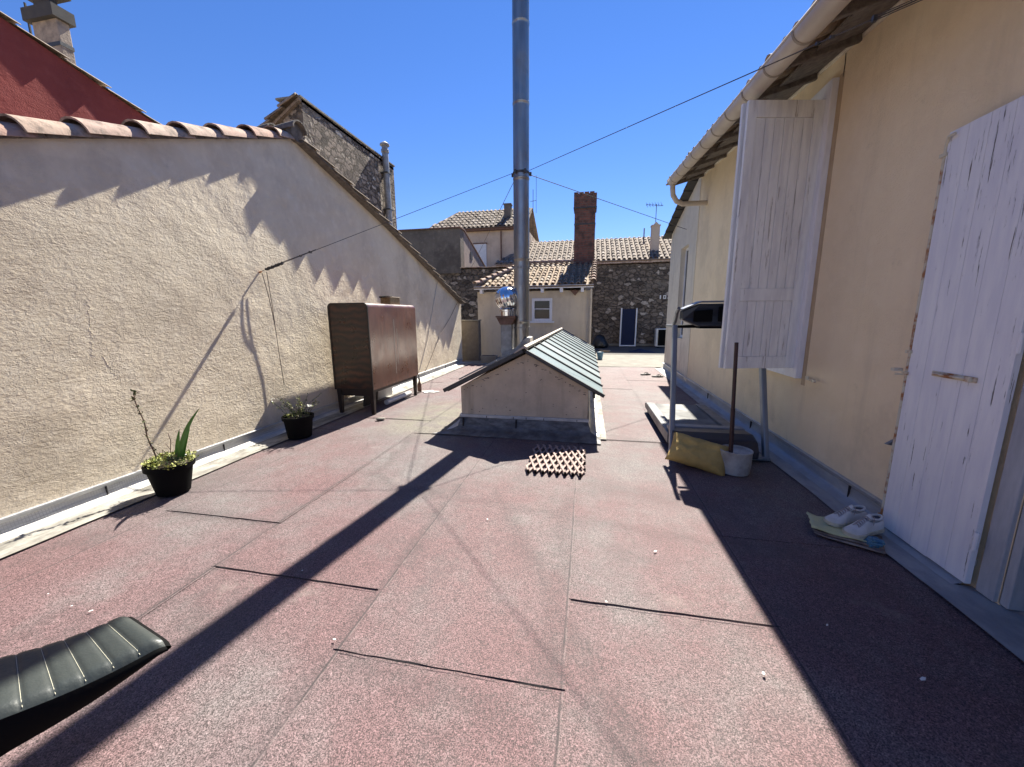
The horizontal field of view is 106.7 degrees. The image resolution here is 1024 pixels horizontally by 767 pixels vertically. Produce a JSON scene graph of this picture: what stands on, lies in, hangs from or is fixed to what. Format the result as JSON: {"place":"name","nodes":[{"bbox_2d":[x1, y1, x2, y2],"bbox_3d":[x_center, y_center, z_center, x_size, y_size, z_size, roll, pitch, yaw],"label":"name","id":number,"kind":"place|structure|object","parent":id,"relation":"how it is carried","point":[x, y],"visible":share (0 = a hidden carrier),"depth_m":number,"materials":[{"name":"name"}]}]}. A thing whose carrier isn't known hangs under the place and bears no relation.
{"place":"outdoors","nodes":[
{"label":"outdoors","id":0,"kind":"place"},
{"bbox_2d":[0,0,813,241],"label":"sky","id":1,"kind":"structure","parent":0,"point":[431,80],"materials":[{"name":"blue"}]},
{"bbox_2d":[430,203,538,266],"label":"back house","id":2,"kind":"structure","parent":0,"point":[477,226],"depth_m":23.07,"materials":[{"name":"tile"}]},
{"bbox_2d":[0,364,1023,766],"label":"terrace floor","id":3,"kind":"structure","parent":0,"point":[478,554],"depth_m":1.92,"materials":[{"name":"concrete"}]},
{"bbox_2d":[0,616,171,756],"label":"lounge chair","id":4,"kind":"object","parent":3,"relation":"on","point":[45,687],"visible":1,"depth_m":1.19,"materials":[{"name":"black leather"}]},
{"bbox_2d":[130,389,198,496],"bbox_3d":[-2.913,0.484,3.246,0.420,0.911,0.414,9,14,43],"label":"potted plant","id":5,"kind":"object","parent":3,"relation":"on","point":[167,474],"visible":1,"depth_m":3.21,"materials":[{"name":"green plant"}]},
{"bbox_2d":[270,393,319,438],"bbox_3d":[-2.674,0.395,4.784,0.626,0.541,0.416,-2,10,-6],"label":"potted plant","id":6,"kind":"object","parent":3,"relation":"on","point":[298,424],"visible":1,"depth_m":4.69,"materials":[{"name":"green plant"}]},
{"bbox_2d":[363,392,377,405],"bbox_3d":[-2.423,0.201,6.545,0.071,0.299,0.420,2,10,11],"label":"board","id":7,"kind":"object","parent":3,"relation":"on","point":[366,400],"visible":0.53,"depth_m":6.44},
{"bbox_2d":[327,303,417,414],"bbox_3d":[-2.266,-0.490,6.498,0.654,1.690,1.590,2,10,11],"label":"cabinet","id":8,"kind":"object","parent":3,"relation":"on","point":[373,348],"visible":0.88,"depth_m":5.82,"materials":[{"name":"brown wood"}]},
{"bbox_2d":[379,296,399,304],"bbox_3d":[-2.113,-1.433,6.554,0.200,0.144,0.576,2,10,11],"label":"tin box","id":9,"kind":"object","parent":8,"relation":"on","point":[389,300],"visible":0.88,"depth_m":6.44,"materials":[{"name":"brown metal"}]},
{"bbox_2d":[384,391,411,404],"bbox_3d":[-2.056,0.252,6.914,0.090,0.094,0.808,2,10,14],"label":"rolled sheet","id":10,"kind":"object","parent":3,"relation":"on","point":[397,397],"visible":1,"depth_m":6.81,"materials":[{"name":"white plastic"}]},
{"bbox_2d":[417,378,421,391],"bbox_3d":[-1.844,0.025,7.586,0.080,0.271,0.080,2,10,11],"label":"bottle","id":11,"kind":"object","parent":3,"relation":"on","point":[419,385],"visible":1,"depth_m":7.56,"materials":[{"name":"brown glass"}]},
{"bbox_2d":[422,390,438,392],"bbox_3d":[-1.632,0.159,7.604,0.375,0.005,0.283,-4,11,-21],"label":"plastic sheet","id":12,"kind":"object","parent":3,"relation":"on","point":[431,391],"visible":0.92,"depth_m":7.59,"materials":[{"name":"white plastic"}]},
{"bbox_2d":[176,418,780,689],"bbox_3d":[-0.467,0.884,3.512,4.110,0.004,3.698,2,10,11],"label":"felt overlap tar","id":13,"kind":"object","parent":3,"relation":"on","point":[530,684],"visible":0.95,"depth_m":1.88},
{"bbox_2d":[434,327,605,443],"bbox_3d":[0.734,-0.502,8.088,2.190,1.150,7.380,2,10,11],"label":"skylight","id":14,"kind":"object","parent":3,"relation":"on","point":[545,388],"visible":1,"depth_m":4.92,"materials":[{"name":"paint"}]},
{"bbox_2d":[495,287,517,365],"bbox_3d":[-0.076,-0.872,6.019,0.377,1.280,0.377,2,10,11],"label":"turbine vent","id":15,"kind":"object","parent":14,"relation":"on","point":[506,298],"visible":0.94,"depth_m":5.89,"materials":[{"name":"metal"}]},
{"bbox_2d":[501,0,532,358],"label":"chimney flue","id":16,"kind":"object","parent":14,"relation":"on","point":[520,174],"visible":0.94,"depth_m":5.53,"materials":[{"name":"silver metal"}]},
{"bbox_2d":[471,184,512,267],"bbox_3d":[-0.853,-4.003,11.024,0.010,0.035,10.939,-2,10,-9],"label":"guy wire","id":17,"kind":"object","parent":16,"relation":"attached to","point":[490,229],"visible":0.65,"depth_m":9.02,"materials":[{"name":"metal"}]},
{"bbox_2d":[532,175,686,229],"bbox_3d":[2.089,-3.269,7.081,4.632,0.197,0.010,-8,13,-38],"label":"guy wire","id":18,"kind":"object","parent":16,"relation":"attached to","point":[604,200],"visible":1,"depth_m":6.67,"materials":[{"name":"metal"}]},
{"bbox_2d":[526,444,585,476],"bbox_3d":[0.470,0.778,3.953,0.585,0.034,0.780,2,10,11],"label":"trellis","id":19,"kind":"object","parent":3,"relation":"on","point":[559,462],"visible":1,"depth_m":3.89,"materials":[{"name":"beige wood"}]},
{"bbox_2d":[665,431,728,475],"bbox_3d":[1.833,0.691,3.751,0.540,0.330,0.209,15,-27,31],"label":"cushion","id":20,"kind":"object","parent":3,"relation":"on","point":[698,453],"visible":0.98,"depth_m":3.68,"materials":[{"name":"fabric"}]},
{"bbox_2d":[645,301,769,460],"bbox_3d":[2.333,-0.177,4.733,0.965,1.622,2.060,2,10,11],"label":"treadmill","id":21,"kind":"object","parent":3,"relation":"on","point":[703,422],"visible":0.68,"depth_m":4.12,"materials":[{"name":"grey plastic"}]},
{"bbox_2d":[720,342,753,476],"bbox_3d":[2.117,0.232,3.534,0.284,1.229,0.284,2,10,11],"label":"parasol base","id":22,"kind":"object","parent":3,"relation":"on","point":[737,460],"visible":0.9,"depth_m":3.51,"materials":[{"name":"white plastic"}]},
{"bbox_2d":[806,512,885,553],"bbox_3d":[2.253,0.993,2.595,0.407,0.052,0.302,8,13,39],"label":"magazine stack","id":23,"kind":"object","parent":3,"relation":"on","point":[820,526],"visible":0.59,"depth_m":2.55,"materials":[{"name":"paper"}]},
{"bbox_2d":[823,504,867,527],"bbox_3d":[2.337,0.910,2.660,0.289,0.131,0.119,-2,10,-9],"label":"sneaker","id":24,"kind":"object","parent":23,"relation":"on","point":[843,517],"visible":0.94,"depth_m":2.64,"materials":[{"name":"white fabric"}]},
{"bbox_2d":[842,514,884,539],"bbox_3d":[2.347,0.932,2.533,0.289,0.131,0.119,-3,10,-15],"label":"sneaker","id":25,"kind":"object","parent":23,"relation":"on","point":[864,527],"visible":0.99,"depth_m":2.51,"materials":[{"name":"white fabric"}]},
{"bbox_2d":[862,536,884,547],"bbox_3d":[2.329,1.016,2.443,0.120,0.059,0.078,2,10,11],"label":"wrapper","id":26,"kind":"object","parent":23,"relation":"on","point":[872,541],"visible":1,"depth_m":2.42,"materials":[{"name":"blue plastic"}]},
{"bbox_2d":[463,354,663,366],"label":"concrete paving","id":27,"kind":"structure","parent":0,"point":[633,360],"depth_m":12.31,"materials":[{"name":"beige concrete"}]},
{"bbox_2d":[480,355,497,362],"bbox_3d":[-0.737,-0.791,12.254,0.517,0.233,0.260,2,10,11],"label":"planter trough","id":28,"kind":"object","parent":27,"relation":"on","point":[487,358],"visible":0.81,"depth_m":12.14,"materials":[{"name":"concrete"}]},
{"bbox_2d":[597,351,603,358],"bbox_3d":[2.979,-0.977,12.882,0.240,0.307,0.240,2,10,11],"label":"bucket","id":29,"kind":"object","parent":27,"relation":"on","point":[599,355],"visible":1,"depth_m":12.81,"materials":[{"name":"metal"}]},
{"bbox_2d":[595,346,664,354],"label":"courtyard floor","id":30,"kind":"structure","parent":0,"point":[623,350],"depth_m":16.27,"materials":[{"name":"grey concrete"}]},
{"bbox_2d":[591,334,608,347],"bbox_3d":[4.016,-1.947,17.477,0.865,0.602,0.826,2,10,11],"label":"rubbish bag","id":31,"kind":"object","parent":30,"relation":"on","point":[599,341],"visible":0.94,"depth_m":17.22,"materials":[{"name":"black plastic"}]},
{"bbox_2d":[629,349,654,352],"bbox_3d":[5.238,-1.341,15.424,0.950,0.108,0.900,2,10,11],"label":"tarpaulin","id":32,"kind":"object","parent":30,"relation":"on","point":[640,351],"visible":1,"depth_m":15.21,"materials":[{"name":"blue fabric"}]},
{"bbox_2d":[654,328,665,347],"bbox_3d":[6.986,-2.069,17.320,0.900,0.854,0.420,2,10,11],"label":"window","id":33,"kind":"structure","parent":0,"point":[660,336],"depth_m":17.19,"materials":[{"name":"white plastic"}]},
{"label":"terrace base","id":34,"kind":"structure","parent":0,"visible":0},
{"bbox_2d":[0,113,470,557],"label":"neighbour house","id":35,"kind":"structure","parent":34,"relation":"on","point":[137,255],"depth_m":3.61,"materials":[{"name":"paint"}]},
{"bbox_2d":[259,174,509,272],"bbox_3d":[-1.551,-2.220,5.119,3.366,1.533,0.052,-5,11,-22],"label":"guy wire","id":36,"kind":"object","parent":35,"relation":"attached to","point":[273,266],"visible":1,"depth_m":4.83,"materials":[{"name":"metal"}]},
{"bbox_2d":[262,272,283,381],"bbox_3d":[-3.021,-0.678,4.829,0.022,1.416,0.150,2,10,11],"label":"hanging cord","id":37,"kind":"object","parent":36,"relation":"hanging from","point":[273,315],"visible":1,"depth_m":4.79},
{"bbox_2d":[378,386,392,399],"bbox_3d":[-2.360,0.088,7.061,0.070,0.340,0.550,2,10,11],"label":"panel","id":38,"kind":"object","parent":35,"relation":"on","point":[386,392],"visible":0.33,"depth_m":7.07,"materials":[{"name":"white plastic"}]},
{"bbox_2d":[420,281,437,367],"bbox_3d":[-2.098,-1.533,9.646,0.016,2.200,1.381,2,10,11],"label":"wall cable","id":39,"kind":"object","parent":35,"relation":"attached to","point":[430,322],"depth_m":9.71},
{"bbox_2d":[425,302,457,370],"bbox_3d":[-1.900,-1.440,10.607,0.018,1.894,2.759,2,10,11],"label":"wall cable","id":40,"kind":"object","parent":35,"relation":"attached to","point":[438,336],"depth_m":10.20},
{"bbox_2d":[461,320,480,360],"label":"wall","id":41,"kind":"structure","parent":34,"relation":"on","point":[471,340],"depth_m":12.70,"materials":[{"name":"paint"}]},
{"bbox_2d":[472,191,597,356],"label":"outhouse","id":42,"kind":"structure","parent":34,"relation":"on","point":[569,311],"depth_m":13.54,"materials":[{"name":"white paint"}]},
{"bbox_2d":[530,298,553,322],"bbox_3d":[1.057,-2.544,13.304,0.850,0.850,0.170,2,10,11],"label":"window","id":43,"kind":"structure","parent":42,"relation":"in","point":[541,307],"depth_m":13.33,"materials":[{"name":"white paint"}]},
{"bbox_2d":[591,260,669,345],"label":"stone wall","id":44,"kind":"structure","parent":34,"relation":"on","point":[642,287],"depth_m":17.85,"materials":[{"name":"grey stone"}]},
{"bbox_2d":[619,308,637,345],"bbox_3d":[5.469,-2.641,17.898,0.783,1.777,0.214,2,10,11],"label":"door","id":45,"kind":"structure","parent":44,"relation":"in","point":[628,324],"depth_m":17.91,"materials":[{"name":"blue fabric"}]},
{"bbox_2d":[662,178,701,380],"bbox_3d":[5.018,-2.275,8.733,2.530,4.426,3.317,2,10,11],"label":"annex","id":46,"kind":"object","parent":34,"relation":"on","point":[682,266],"visible":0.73,"depth_m":8.88,"materials":[{"name":"paint"}]},
{"bbox_2d":[680,247,688,336],"bbox_3d":[4.040,-2.081,8.761,0.050,2.050,0.700,2,10,11],"label":"window","id":47,"kind":"structure","parent":46,"relation":"in","point":[686,255],"depth_m":8.99,"materials":[{"name":"white paint"}]},
{"bbox_2d":[655,0,1023,661],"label":"house","id":48,"kind":"structure","parent":34,"relation":"on","point":[859,268],"depth_m":2.67,"materials":[{"name":"paint"}]},
{"bbox_2d":[529,0,921,170],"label":"guy wire","id":49,"kind":"object","parent":48,"relation":"attached to","point":[874,18],"visible":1,"depth_m":2.32,"materials":[{"name":"metal"}]},
{"bbox_2d":[766,77,839,378],"bbox_3d":[3.003,-1.485,4.252,0.105,2.660,1.465,2,10,11],"label":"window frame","id":50,"kind":"structure","parent":48,"relation":"in","point":[829,93],"depth_m":3.55,"materials":[{"name":"white paint"}]},
{"bbox_2d":[877,95,1023,583],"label":"door","id":51,"kind":"structure","parent":48,"relation":"in","point":[965,352],"depth_m":2.10,"materials":[{"name":"white paint"}]},
{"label":"ground","id":52,"kind":"structure","parent":0,"visible":0},
{"bbox_2d":[0,0,161,124],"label":"red house","id":53,"kind":"structure","parent":52,"relation":"on","point":[43,76],"depth_m":5.10,"materials":[{"name":"paint"}]},
{"bbox_2d":[258,92,396,228],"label":"stone building","id":54,"kind":"structure","parent":52,"relation":"on","point":[353,159],"depth_m":9.30,"materials":[{"name":"stone"}]},
{"bbox_2d":[380,141,393,225],"bbox_3d":[-3.664,-5.473,11.236,0.270,3.080,0.263,2,10,11],"label":"flue pipe","id":55,"kind":"object","parent":54,"relation":"attached to","point":[386,173],"visible":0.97,"depth_m":11.09,"materials":[{"name":"grey metal"}]},
{"bbox_2d":[439,263,584,319],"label":"stone wall","id":56,"kind":"structure","parent":52,"relation":"on","point":[461,285],"depth_m":16.42,"materials":[{"name":"brown stone"}]},
{"bbox_2d":[398,226,485,273],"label":"shed","id":57,"kind":"structure","parent":56,"relation":"on","point":[446,250],"depth_m":16.32,"materials":[{"name":"beige paint"}]},
{"bbox_2d":[494,222,671,265],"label":"back house","id":58,"kind":"structure","parent":52,"relation":"on","point":[655,246],"depth_m":21.65,"materials":[{"name":"tile"}]},
{"bbox_2d":[646,203,662,221],"bbox_3d":[7.769,-9.335,20.792,0.903,1.063,0.500,2,10,11],"label":"tv antenna","id":59,"kind":"object","parent":58,"relation":"attached to","point":[656,207],"visible":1,"depth_m":20.74,"materials":[{"name":"metal"}]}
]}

